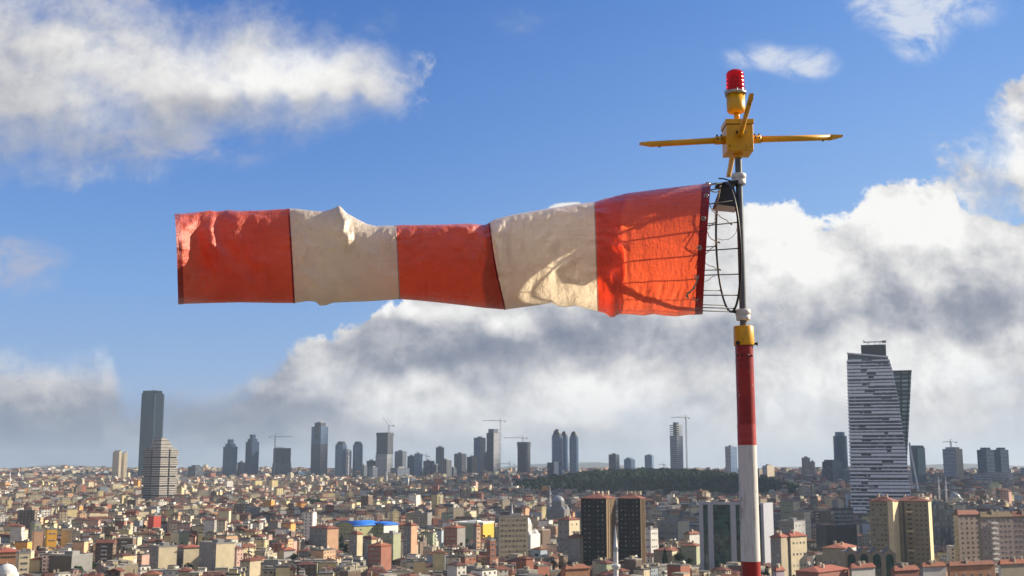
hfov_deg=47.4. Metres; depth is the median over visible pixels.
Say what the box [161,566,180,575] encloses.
house
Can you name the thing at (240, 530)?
apartment block
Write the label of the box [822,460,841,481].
office block
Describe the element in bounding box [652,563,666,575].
house
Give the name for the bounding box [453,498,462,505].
apartment block
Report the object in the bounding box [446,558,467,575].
apartment block
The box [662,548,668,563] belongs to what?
conifer
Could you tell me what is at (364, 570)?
house
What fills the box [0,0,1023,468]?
sky
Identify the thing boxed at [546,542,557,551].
house
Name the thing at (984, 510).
apartment block
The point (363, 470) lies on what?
office block
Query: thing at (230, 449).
twin tower
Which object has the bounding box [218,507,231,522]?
apartment block
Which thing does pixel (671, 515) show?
apartment block
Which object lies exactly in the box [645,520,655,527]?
apartment block
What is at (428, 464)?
slab tower
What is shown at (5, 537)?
apartment block
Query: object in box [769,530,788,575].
house
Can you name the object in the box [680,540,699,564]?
house
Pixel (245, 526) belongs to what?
apartment block
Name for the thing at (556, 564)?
bare tree
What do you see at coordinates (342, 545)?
garden trees
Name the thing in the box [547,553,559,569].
house
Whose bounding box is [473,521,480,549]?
apartment house
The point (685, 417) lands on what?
tower crane
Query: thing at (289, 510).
apartment block
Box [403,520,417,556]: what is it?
apartment house
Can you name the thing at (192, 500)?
apartment block
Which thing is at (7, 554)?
apartment block
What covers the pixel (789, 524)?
apartment block
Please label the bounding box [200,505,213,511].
apartment block
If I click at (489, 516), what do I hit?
apartment block
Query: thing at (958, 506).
apartment block
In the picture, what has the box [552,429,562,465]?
domed tower
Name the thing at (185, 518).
apartment block
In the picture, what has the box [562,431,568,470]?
domed tower
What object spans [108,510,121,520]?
apartment block
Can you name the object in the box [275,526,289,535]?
apartment block
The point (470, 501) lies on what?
apartment block
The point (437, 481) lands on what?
apartment block
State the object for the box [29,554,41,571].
house
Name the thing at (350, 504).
apartment block
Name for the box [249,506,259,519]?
apartment block
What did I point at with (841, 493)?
apartment block
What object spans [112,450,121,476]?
cream tower
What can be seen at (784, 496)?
apartment block
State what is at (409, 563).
house
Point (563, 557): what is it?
house
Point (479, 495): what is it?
apartment block
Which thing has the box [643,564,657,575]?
house
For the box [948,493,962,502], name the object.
mosque
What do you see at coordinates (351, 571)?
apartment block
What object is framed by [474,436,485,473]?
slab tower
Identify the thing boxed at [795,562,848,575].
house
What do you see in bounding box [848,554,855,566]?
arched window
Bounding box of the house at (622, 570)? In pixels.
[609,568,629,573]
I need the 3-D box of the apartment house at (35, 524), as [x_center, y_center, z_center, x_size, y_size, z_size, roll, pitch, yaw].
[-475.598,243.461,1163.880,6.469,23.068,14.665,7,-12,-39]
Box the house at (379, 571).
[372,567,387,575]
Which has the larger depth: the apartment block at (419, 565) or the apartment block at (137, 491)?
the apartment block at (137, 491)
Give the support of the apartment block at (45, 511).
on the ground
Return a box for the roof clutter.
[0,477,1023,575]
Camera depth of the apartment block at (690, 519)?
1258.92 m
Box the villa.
[822,541,855,565]
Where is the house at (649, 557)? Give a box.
[646,550,653,562]
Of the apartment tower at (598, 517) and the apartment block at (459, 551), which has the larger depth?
the apartment tower at (598, 517)
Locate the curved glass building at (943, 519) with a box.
[931,501,954,545]
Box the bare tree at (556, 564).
[550,560,558,569]
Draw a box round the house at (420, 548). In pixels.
[417,540,422,556]
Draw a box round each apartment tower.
[580,491,615,565]
[617,491,645,563]
[869,494,900,563]
[897,494,933,571]
[952,510,979,560]
[976,510,1014,570]
[1011,509,1023,558]
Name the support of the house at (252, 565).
on the ground
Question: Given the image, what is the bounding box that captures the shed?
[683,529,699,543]
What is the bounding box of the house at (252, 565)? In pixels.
[239,555,261,575]
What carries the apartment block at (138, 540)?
on the ground
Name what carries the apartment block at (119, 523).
on the ground
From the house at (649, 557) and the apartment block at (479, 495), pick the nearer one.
the house at (649, 557)
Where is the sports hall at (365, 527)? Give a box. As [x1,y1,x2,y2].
[335,520,377,538]
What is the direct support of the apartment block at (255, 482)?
on the ground
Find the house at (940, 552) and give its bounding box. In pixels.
[934,547,946,558]
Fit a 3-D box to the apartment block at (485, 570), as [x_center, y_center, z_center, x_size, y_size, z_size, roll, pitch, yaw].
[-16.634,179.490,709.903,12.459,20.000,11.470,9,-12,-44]
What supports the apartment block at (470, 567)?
on the ground
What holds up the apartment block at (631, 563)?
on the ground
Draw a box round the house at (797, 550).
[785,529,807,575]
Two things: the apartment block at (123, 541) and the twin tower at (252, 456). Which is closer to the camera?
the apartment block at (123, 541)
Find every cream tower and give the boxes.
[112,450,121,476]
[120,452,127,477]
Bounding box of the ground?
[29,482,701,574]
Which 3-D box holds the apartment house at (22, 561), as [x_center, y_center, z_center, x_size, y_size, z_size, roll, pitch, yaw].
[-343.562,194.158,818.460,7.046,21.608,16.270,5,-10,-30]
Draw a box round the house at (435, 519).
[432,516,440,524]
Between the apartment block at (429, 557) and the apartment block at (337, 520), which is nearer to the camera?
the apartment block at (429, 557)
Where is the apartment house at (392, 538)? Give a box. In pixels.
[383,530,400,563]
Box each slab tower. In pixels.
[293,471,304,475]
[369,466,377,477]
[390,467,409,475]
[394,450,406,467]
[407,455,413,474]
[414,452,422,475]
[423,459,433,475]
[433,463,438,476]
[436,446,443,472]
[441,459,451,476]
[452,467,456,476]
[454,452,465,473]
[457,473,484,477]
[467,456,477,472]
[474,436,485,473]
[483,452,485,470]
[609,453,619,469]
[624,458,634,469]
[645,454,653,467]
[725,445,737,473]
[757,468,762,475]
[762,464,774,476]
[802,456,810,474]
[810,460,814,474]
[942,447,963,478]
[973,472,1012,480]
[977,448,994,473]
[994,448,1009,473]
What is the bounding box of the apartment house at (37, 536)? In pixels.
[32,528,43,550]
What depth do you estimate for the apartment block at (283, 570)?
693.16 m
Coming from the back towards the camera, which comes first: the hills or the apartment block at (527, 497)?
the hills
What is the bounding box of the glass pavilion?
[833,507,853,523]
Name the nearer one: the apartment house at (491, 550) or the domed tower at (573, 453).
the apartment house at (491, 550)
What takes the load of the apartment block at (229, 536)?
on the ground
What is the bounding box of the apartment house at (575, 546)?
[567,531,583,563]
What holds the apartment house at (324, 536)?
on the ground
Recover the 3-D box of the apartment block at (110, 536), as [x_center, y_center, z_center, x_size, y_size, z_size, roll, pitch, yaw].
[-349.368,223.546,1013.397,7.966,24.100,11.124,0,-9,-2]
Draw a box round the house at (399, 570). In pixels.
[392,567,409,574]
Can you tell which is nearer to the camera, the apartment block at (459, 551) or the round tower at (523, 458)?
the apartment block at (459, 551)
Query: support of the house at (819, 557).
on the ground
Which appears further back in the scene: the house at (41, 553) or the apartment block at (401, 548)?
the apartment block at (401, 548)
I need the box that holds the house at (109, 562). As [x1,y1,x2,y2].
[106,558,130,565]
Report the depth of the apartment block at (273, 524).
1156.70 m
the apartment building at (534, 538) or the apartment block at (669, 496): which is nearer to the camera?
the apartment building at (534, 538)
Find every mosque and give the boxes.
[0,562,18,575]
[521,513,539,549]
[546,496,569,518]
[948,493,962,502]
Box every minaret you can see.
[548,490,550,505]
[611,527,619,575]
[937,478,939,498]
[945,478,947,502]
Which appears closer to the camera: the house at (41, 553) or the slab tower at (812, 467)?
the house at (41, 553)
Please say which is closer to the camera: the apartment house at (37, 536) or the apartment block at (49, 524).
the apartment house at (37, 536)
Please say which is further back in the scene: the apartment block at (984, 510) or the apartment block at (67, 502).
the apartment block at (67, 502)
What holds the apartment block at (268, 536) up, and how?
on the ground
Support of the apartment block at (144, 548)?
on the ground
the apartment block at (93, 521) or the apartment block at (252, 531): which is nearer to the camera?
the apartment block at (252, 531)
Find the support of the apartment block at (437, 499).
on the ground
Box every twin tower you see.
[222,439,237,475]
[245,434,258,476]
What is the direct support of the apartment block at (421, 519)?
on the ground
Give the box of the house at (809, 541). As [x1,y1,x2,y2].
[807,538,814,546]
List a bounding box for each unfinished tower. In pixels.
[271,446,291,474]
[375,432,393,477]
[486,429,499,472]
[669,422,683,468]
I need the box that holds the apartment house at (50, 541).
[44,526,56,549]
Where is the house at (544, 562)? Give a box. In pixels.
[534,558,551,570]
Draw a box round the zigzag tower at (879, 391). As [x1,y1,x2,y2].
[847,340,918,514]
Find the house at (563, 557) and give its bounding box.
[556,553,567,562]
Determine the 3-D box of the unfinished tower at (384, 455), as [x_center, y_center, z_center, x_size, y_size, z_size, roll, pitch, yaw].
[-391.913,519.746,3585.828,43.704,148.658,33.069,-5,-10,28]
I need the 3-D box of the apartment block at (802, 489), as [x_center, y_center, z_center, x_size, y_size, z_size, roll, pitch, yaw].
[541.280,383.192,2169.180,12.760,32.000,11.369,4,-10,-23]
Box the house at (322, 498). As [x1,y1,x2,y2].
[316,496,326,500]
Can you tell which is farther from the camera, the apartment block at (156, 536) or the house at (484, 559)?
the apartment block at (156, 536)
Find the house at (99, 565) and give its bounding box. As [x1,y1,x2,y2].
[92,561,105,571]
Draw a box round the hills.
[7,462,1023,469]
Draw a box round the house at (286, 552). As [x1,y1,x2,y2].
[278,544,295,559]
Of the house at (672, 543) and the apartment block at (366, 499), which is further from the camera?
the apartment block at (366, 499)
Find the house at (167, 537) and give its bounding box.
[164,531,170,542]
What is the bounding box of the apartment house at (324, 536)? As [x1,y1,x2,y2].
[309,523,338,549]
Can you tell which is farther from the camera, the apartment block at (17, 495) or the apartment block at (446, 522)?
the apartment block at (17, 495)
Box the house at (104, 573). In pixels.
[91,569,106,575]
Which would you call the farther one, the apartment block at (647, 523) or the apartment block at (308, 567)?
the apartment block at (647, 523)
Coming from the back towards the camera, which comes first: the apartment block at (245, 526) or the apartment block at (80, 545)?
the apartment block at (245, 526)
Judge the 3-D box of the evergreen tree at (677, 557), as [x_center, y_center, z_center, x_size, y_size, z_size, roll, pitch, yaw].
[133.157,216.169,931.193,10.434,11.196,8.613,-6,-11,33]
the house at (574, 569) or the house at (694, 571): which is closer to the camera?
the house at (694, 571)
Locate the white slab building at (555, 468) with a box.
[547,462,563,476]
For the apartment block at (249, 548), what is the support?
on the ground
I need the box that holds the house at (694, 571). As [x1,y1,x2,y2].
[690,565,698,575]
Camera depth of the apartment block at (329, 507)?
1481.29 m
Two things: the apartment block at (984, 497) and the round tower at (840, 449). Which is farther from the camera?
the round tower at (840, 449)
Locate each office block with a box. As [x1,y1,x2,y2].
[188,465,202,476]
[237,461,244,475]
[346,449,351,474]
[361,464,366,475]
[366,460,374,474]
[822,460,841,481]
[838,469,850,482]
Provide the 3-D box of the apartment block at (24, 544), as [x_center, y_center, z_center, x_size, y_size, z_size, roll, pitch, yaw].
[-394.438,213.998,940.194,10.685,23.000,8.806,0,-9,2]
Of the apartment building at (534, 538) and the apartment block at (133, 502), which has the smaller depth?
the apartment building at (534, 538)
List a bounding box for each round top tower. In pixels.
[335,441,346,475]
[352,441,362,476]
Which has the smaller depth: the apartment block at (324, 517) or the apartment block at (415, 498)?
the apartment block at (324, 517)
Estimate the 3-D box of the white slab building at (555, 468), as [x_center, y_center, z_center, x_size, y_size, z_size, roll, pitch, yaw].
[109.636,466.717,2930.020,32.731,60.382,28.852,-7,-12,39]
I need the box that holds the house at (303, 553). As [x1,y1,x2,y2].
[299,546,309,558]
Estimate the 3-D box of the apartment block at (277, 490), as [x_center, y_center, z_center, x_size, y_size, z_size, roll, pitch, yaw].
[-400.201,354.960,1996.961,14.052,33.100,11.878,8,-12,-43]
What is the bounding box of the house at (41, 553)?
[39,549,53,557]
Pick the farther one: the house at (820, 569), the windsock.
the house at (820, 569)
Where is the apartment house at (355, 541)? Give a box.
[348,529,362,555]
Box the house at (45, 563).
[42,551,57,571]
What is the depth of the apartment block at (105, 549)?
880.03 m
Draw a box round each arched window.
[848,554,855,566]
[860,554,867,562]
[873,554,881,575]
[886,554,893,575]
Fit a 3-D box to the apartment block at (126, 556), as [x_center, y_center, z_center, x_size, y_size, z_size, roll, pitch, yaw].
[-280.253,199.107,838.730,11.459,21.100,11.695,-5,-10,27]
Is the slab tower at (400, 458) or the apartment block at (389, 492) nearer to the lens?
the apartment block at (389, 492)
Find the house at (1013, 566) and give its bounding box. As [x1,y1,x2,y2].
[996,556,1023,575]
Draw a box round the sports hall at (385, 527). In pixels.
[375,521,398,536]
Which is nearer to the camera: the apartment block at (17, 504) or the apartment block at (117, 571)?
the apartment block at (117, 571)
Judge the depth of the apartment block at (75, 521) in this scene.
1233.74 m
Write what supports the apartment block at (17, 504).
on the ground
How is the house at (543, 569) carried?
on the ground
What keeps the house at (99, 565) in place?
on the ground
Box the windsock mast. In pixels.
[731,158,760,575]
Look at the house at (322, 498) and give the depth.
1962.19 m
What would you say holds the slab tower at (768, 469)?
on the ground
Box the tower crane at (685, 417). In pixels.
[671,415,688,468]
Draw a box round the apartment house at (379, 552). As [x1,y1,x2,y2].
[367,540,390,569]
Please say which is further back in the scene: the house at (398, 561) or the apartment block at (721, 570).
the house at (398, 561)
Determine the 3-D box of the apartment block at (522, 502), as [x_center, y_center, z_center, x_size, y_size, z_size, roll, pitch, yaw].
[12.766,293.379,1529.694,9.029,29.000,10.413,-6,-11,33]
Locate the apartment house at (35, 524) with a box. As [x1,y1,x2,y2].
[29,520,41,538]
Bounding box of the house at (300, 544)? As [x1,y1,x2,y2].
[293,538,304,549]
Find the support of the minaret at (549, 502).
on the ground
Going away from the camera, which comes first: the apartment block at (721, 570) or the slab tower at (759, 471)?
the apartment block at (721, 570)
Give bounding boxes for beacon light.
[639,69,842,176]
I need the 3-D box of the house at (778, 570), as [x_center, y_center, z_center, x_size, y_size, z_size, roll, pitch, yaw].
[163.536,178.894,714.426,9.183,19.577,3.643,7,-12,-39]
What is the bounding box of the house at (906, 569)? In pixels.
[890,563,919,575]
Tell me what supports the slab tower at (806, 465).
on the ground
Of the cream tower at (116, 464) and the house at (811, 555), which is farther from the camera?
the cream tower at (116, 464)
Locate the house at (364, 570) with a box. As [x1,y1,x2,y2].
[357,563,367,575]
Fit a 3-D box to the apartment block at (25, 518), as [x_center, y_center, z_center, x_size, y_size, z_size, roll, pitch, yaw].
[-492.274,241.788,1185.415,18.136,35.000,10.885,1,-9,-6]
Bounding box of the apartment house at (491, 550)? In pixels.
[487,537,495,564]
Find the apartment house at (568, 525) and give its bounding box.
[557,514,579,552]
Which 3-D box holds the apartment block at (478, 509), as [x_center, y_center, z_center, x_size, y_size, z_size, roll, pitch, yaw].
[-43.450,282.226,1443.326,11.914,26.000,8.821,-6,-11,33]
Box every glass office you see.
[698,502,740,569]
[759,502,773,563]
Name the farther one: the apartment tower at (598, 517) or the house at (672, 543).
the house at (672, 543)
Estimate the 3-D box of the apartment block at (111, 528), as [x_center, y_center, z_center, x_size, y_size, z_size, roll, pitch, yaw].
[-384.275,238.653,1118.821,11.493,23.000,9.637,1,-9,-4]
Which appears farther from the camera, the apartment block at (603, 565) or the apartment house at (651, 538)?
the apartment house at (651, 538)
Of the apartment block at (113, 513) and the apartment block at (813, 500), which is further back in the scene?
the apartment block at (813, 500)
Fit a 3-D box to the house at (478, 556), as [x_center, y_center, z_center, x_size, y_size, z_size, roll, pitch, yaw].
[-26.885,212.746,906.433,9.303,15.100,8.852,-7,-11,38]
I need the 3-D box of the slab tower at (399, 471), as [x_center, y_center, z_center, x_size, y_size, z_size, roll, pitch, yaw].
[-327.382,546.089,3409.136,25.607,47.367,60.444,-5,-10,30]
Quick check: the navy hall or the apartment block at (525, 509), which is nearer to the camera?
the navy hall
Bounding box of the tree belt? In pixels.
[286,498,360,502]
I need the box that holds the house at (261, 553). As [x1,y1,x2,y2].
[255,548,272,556]
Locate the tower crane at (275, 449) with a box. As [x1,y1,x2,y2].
[269,436,293,474]
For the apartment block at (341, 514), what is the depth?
1412.73 m
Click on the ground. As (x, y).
(41, 572)
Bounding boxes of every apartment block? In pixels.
[0,533,9,543]
[0,544,15,565]
[3,522,15,533]
[10,522,24,540]
[12,501,21,507]
[14,492,24,498]
[14,539,31,549]
[17,508,38,538]
[26,505,38,512]
[27,493,41,501]
[39,507,50,516]
[40,496,50,506]
[45,521,56,527]
[48,550,92,572]
[57,508,67,521]
[60,499,70,504]
[61,527,73,546]
[65,507,77,516]
[70,529,82,542]
[71,516,86,526]
[72,539,88,552]
[77,511,86,517]
[83,525,101,532]
[83,528,101,535]
[86,509,100,517]
[87,516,100,526]
[88,543,94,551]
[89,532,103,542]
[95,538,116,562]
[96,490,103,496]
[102,564,125,573]
[104,525,117,534]
[104,531,115,538]
[106,564,124,575]
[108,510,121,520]
[110,483,120,489]
[111,550,133,560]
[115,519,125,528]
[116,535,135,553]
[117,528,130,534]
[118,561,137,573]
[119,494,128,503]
[125,508,139,515]
[126,549,139,553]
[127,499,137,505]
[128,534,141,547]
[130,519,142,527]
[134,487,141,494]
[137,544,150,552]
[139,510,148,517]
[144,529,157,538]
[147,500,158,506]
[149,542,177,568]
[152,533,162,538]
[167,508,175,517]
[169,519,181,530]
[177,521,192,530]
[177,542,198,569]
[177,564,192,575]
[180,514,193,522]
[187,497,198,503]
[187,508,198,517]
[197,523,203,544]
[198,489,208,496]
[199,496,208,501]
[199,539,234,570]
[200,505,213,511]
[203,516,216,536]
[205,530,221,540]
[215,517,227,531]
[216,533,237,538]
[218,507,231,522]
[224,480,232,486]
[231,510,239,520]
[234,503,249,512]
[234,526,247,534]
[234,543,243,566]
[236,523,248,529]
[239,511,250,520]
[240,535,253,543]
[242,542,256,555]
[243,527,261,535]
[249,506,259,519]
[250,519,262,529]
[252,480,261,486]
[255,537,267,547]
[257,511,270,520]
[263,499,274,506]
[263,532,271,547]
[264,557,278,571]
[267,518,281,533]
[269,478,277,486]
[273,486,282,494]
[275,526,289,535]
[275,562,289,575]
[277,536,292,547]
[279,499,290,506]
[281,519,295,529]
[286,507,293,514]
[296,501,307,507]
[296,559,315,575]
[303,510,316,540]
[311,547,334,558]
[318,515,331,521]
[325,503,333,512]
[333,517,348,526]
[338,511,351,517]
[339,566,360,575]
[343,563,354,568]
[345,491,353,499]
[345,500,354,509]
[354,508,366,515]
[359,515,373,519]
[361,494,372,507]
[362,504,373,509]
[372,512,382,521]
[380,499,390,504]
[385,489,392,495]
[390,509,398,522]
[401,540,402,556]
[406,511,431,526]
[409,494,419,505]
[414,558,424,573]
[417,535,426,554]
[420,530,436,545]
[424,544,439,558]
[426,549,447,562]
[431,493,442,508]
[432,528,443,546]
[432,546,445,570]
[434,477,441,484]
[435,504,445,516]
[441,511,452,519]
[443,519,452,526]
[445,555,460,569]
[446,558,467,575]
[448,506,463,518]
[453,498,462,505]
[453,546,470,555]
[454,515,473,520]
[458,553,475,564]
[460,490,469,498]
[463,499,473,503]
[466,563,482,573]
[467,509,475,516]
[471,505,482,513]
[471,565,496,575]
[476,491,483,499]
[480,512,494,522]
[490,563,508,575]
[497,513,527,558]
[499,493,507,499]
[515,552,534,568]
[516,566,537,573]
[517,500,526,507]
[520,505,529,515]
[522,474,527,480]
[523,495,531,501]
[533,527,549,547]
[536,503,545,517]
[538,518,552,528]
[545,524,557,536]
[554,488,564,494]
[564,498,576,504]
[595,557,612,573]
[624,556,641,574]
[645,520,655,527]
[648,508,661,521]
[652,514,664,519]
[657,518,688,540]
[667,493,674,502]
[667,513,677,517]
[667,561,689,575]
[668,509,679,515]
[682,516,695,520]
[688,506,698,512]
[697,489,704,501]
[709,563,731,575]
[728,562,740,575]
[773,512,780,525]
[778,518,805,533]
[780,492,787,500]
[780,499,799,519]
[792,509,810,538]
[798,485,807,495]
[810,496,817,507]
[813,508,830,522]
[825,495,833,507]
[832,498,843,507]
[837,490,849,495]
[853,518,865,533]
[919,560,946,575]
[945,558,995,575]
[946,545,955,562]
[953,503,965,509]
[977,507,994,512]
[980,494,988,499]
[989,481,998,488]
[992,506,1002,511]
[1000,489,1011,505]
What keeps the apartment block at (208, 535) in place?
on the ground
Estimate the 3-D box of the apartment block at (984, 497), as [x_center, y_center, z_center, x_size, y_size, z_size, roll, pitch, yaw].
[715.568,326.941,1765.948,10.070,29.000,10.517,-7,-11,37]
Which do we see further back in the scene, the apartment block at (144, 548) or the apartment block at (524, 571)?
the apartment block at (144, 548)
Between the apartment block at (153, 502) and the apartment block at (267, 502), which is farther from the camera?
the apartment block at (153, 502)
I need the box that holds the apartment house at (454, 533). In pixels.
[443,523,464,547]
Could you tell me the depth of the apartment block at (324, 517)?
1326.06 m
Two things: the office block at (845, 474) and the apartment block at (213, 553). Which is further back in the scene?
the office block at (845, 474)
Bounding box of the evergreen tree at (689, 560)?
[685,558,693,563]
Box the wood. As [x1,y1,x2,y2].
[510,467,799,494]
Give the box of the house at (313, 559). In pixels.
[300,557,322,569]
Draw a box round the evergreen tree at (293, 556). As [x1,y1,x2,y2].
[290,552,297,559]
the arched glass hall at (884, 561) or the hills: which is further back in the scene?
the hills
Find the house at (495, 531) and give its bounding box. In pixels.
[494,527,496,537]
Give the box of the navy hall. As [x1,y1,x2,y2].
[815,524,857,551]
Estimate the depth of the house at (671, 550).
933.62 m
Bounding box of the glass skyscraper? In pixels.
[138,386,163,475]
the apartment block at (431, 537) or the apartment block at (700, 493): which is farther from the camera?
the apartment block at (700, 493)
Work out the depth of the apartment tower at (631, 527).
885.59 m
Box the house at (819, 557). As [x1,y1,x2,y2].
[816,554,822,565]
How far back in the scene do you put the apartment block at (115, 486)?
2230.78 m
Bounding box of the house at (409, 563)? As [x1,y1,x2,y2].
[406,558,413,568]
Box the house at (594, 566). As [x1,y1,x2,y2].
[592,557,612,575]
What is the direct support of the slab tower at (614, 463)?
on the ground
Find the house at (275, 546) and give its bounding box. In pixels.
[270,540,284,558]
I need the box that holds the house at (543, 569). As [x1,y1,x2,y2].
[534,563,548,575]
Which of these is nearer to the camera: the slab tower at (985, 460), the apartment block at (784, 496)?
the apartment block at (784, 496)
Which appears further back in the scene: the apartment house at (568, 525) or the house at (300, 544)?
the house at (300, 544)
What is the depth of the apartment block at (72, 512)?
1384.72 m
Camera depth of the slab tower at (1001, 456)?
3313.71 m
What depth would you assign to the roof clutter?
1259.75 m
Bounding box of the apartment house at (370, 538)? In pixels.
[363,533,377,564]
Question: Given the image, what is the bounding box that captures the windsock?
[174,178,741,316]
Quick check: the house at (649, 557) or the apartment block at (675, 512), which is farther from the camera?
the apartment block at (675, 512)
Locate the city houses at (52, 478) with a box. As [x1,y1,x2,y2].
[0,465,1023,575]
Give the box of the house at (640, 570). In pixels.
[633,566,649,575]
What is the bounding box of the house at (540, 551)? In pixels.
[531,544,546,555]
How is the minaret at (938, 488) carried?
on the ground
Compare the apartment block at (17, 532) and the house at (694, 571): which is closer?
the house at (694, 571)
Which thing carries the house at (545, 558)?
on the ground
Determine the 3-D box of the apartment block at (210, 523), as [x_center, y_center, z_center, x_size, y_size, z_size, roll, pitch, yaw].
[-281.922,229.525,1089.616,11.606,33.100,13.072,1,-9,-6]
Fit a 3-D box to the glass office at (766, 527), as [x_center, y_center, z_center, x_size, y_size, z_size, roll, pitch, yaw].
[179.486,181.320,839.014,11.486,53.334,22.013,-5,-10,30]
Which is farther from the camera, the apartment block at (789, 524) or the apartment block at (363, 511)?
the apartment block at (363, 511)
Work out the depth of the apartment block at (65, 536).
1075.28 m
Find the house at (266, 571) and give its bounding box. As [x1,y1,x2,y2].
[262,565,273,575]
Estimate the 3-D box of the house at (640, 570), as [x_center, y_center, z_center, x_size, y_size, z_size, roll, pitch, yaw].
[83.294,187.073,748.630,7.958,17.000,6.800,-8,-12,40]
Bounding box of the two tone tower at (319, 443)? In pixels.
[310,422,327,475]
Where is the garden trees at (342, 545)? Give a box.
[36,469,962,575]
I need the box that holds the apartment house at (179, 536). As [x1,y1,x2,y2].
[170,529,189,544]
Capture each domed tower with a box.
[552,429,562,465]
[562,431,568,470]
[569,431,578,472]
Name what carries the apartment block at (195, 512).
on the ground
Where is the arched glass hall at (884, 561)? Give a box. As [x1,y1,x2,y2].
[840,547,896,575]
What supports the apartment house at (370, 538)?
on the ground
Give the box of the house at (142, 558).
[137,551,149,564]
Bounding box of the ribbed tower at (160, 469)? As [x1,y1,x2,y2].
[141,438,178,500]
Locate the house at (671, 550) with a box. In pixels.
[652,544,680,563]
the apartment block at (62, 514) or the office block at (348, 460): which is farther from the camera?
the office block at (348, 460)
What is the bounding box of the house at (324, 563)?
[319,559,337,569]
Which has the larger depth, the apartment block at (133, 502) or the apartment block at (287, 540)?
the apartment block at (133, 502)
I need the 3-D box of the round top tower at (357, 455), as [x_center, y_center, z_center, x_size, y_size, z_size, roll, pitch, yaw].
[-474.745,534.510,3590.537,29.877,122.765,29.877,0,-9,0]
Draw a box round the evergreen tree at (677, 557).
[674,552,684,562]
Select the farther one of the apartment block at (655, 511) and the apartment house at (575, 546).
the apartment block at (655, 511)
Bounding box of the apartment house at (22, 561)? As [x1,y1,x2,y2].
[15,549,29,574]
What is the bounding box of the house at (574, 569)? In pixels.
[559,562,589,575]
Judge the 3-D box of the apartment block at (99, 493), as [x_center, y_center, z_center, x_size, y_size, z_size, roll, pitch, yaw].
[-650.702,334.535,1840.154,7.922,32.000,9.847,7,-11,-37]
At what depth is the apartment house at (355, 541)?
981.52 m
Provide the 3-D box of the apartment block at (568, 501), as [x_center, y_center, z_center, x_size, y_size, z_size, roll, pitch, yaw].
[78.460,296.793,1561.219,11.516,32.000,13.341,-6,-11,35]
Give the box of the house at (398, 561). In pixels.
[395,555,404,564]
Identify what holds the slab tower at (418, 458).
on the ground
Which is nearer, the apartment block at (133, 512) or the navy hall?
the navy hall
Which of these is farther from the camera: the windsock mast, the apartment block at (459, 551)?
the apartment block at (459, 551)
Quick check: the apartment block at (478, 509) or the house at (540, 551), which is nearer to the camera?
the house at (540, 551)
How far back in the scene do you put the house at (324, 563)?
801.58 m
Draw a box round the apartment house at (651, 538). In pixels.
[645,526,657,552]
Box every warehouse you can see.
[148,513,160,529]
[453,520,494,541]
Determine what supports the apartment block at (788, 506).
on the ground
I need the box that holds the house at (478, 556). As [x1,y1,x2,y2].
[476,552,481,561]
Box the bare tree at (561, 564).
[558,560,565,567]
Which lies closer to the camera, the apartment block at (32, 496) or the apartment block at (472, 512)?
the apartment block at (472, 512)
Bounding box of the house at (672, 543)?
[664,539,677,547]
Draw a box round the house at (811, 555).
[807,550,815,566]
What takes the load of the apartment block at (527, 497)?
on the ground
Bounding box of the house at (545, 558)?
[532,554,554,569]
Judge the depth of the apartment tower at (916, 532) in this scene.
825.90 m
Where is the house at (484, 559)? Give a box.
[480,555,498,564]
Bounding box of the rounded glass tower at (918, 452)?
[910,445,925,483]
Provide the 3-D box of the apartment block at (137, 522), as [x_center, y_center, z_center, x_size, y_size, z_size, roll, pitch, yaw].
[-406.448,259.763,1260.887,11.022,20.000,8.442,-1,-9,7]
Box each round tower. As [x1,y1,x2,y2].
[517,442,530,472]
[833,432,847,469]
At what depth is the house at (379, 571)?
757.83 m
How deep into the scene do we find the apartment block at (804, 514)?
1134.69 m
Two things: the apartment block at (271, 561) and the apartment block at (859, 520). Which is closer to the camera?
the apartment block at (271, 561)
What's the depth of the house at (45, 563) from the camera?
877.30 m
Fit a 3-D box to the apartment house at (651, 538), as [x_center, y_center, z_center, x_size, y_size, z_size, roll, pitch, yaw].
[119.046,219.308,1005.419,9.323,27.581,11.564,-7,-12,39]
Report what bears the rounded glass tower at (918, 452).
on the ground
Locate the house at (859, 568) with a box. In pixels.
[848,561,875,575]
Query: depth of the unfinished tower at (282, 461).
3672.47 m
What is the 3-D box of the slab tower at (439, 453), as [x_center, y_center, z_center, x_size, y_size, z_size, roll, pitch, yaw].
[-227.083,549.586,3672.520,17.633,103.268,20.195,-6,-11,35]
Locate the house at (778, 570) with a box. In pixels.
[772,563,785,575]
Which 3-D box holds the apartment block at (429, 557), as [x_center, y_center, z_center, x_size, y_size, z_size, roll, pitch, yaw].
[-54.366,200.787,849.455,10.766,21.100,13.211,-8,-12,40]
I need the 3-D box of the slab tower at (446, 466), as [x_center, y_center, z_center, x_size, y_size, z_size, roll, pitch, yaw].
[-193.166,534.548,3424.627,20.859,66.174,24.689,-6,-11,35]

